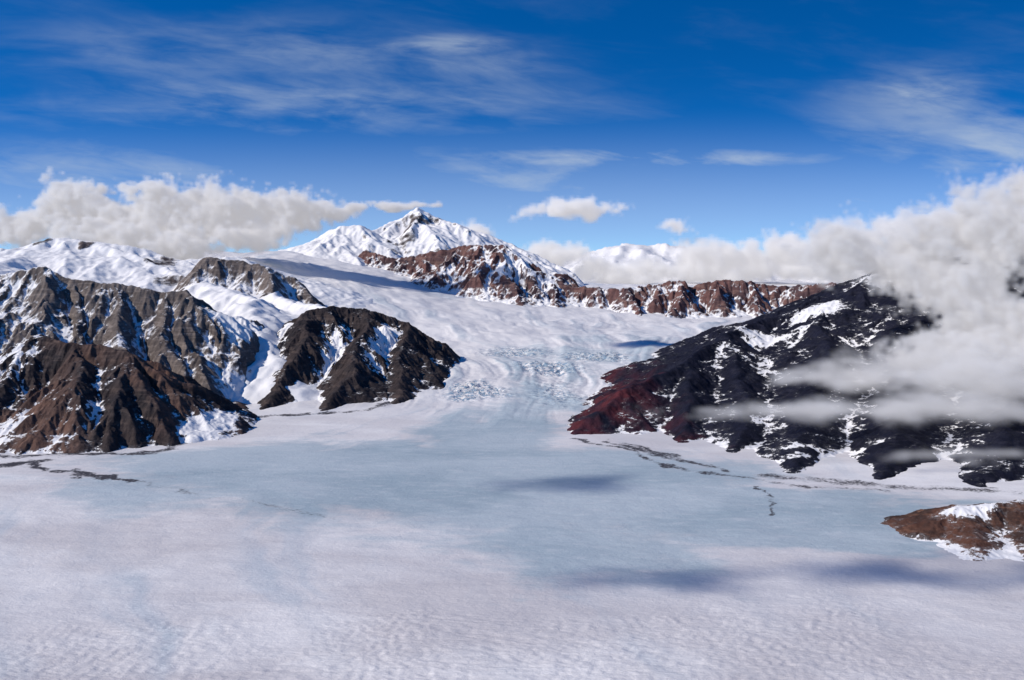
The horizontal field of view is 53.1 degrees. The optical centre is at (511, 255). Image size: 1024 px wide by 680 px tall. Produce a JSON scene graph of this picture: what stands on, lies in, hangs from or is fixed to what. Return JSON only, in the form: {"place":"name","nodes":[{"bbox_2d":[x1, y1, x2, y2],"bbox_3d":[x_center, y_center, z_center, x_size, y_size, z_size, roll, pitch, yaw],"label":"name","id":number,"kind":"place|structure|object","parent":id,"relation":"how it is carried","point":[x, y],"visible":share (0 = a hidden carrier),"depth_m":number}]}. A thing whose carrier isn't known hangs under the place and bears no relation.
{"place":"outdoors","nodes":[
{"label":"outdoors","id":0,"kind":"place"},
{"bbox_2d":[0,334,258,454],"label":"dark rock mountain","id":1,"kind":"structure","parent":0,"point":[57,396],"depth_m":11.36},
{"bbox_2d":[0,266,264,402],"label":"rocky mountain","id":2,"kind":"structure","parent":0,"point":[186,333],"depth_m":14.30},
{"bbox_2d":[0,238,376,403],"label":"snow mountain","id":3,"kind":"structure","parent":0,"point":[127,265],"depth_m":20.02},
{"bbox_2d":[257,306,460,410],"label":"dark rock hill","id":4,"kind":"structure","parent":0,"point":[339,356],"depth_m":14.64},
{"bbox_2d":[278,207,584,286],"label":"snowy peak","id":5,"kind":"structure","parent":0,"point":[416,231],"depth_m":29.76},
{"bbox_2d":[0,249,1023,679],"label":"glacier ground","id":6,"kind":"structure","parent":0,"point":[482,515],"depth_m":7.02},
{"bbox_2d":[174,257,326,306],"bbox_3d":[-5.038,0.802,19.647,3.528,1.567,2.862,0,0,0],"label":"rocky outcrop","id":7,"kind":"object","parent":6,"relation":"on","point":[242,276],"visible":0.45,"depth_m":19.70},
{"bbox_2d":[358,244,836,318],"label":"red rock ridge","id":8,"kind":"object","parent":6,"relation":"on","point":[501,273],"visible":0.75,"depth_m":24.07},
{"bbox_2d":[0,0,1023,257],"label":"sky","id":9,"kind":"structure","parent":0,"point":[770,128]},
{"bbox_2d":[540,243,996,282],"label":"distant snow range","id":10,"kind":"structure","parent":0,"point":[633,263],"depth_m":45.80},
{"bbox_2d":[567,245,1023,486],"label":"mountain","id":11,"kind":"structure","parent":0,"point":[883,372],"depth_m":12.56},
{"bbox_2d":[880,499,1023,561],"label":"rust rock hill","id":12,"kind":"structure","parent":0,"point":[983,531],"depth_m":7.25}
]}

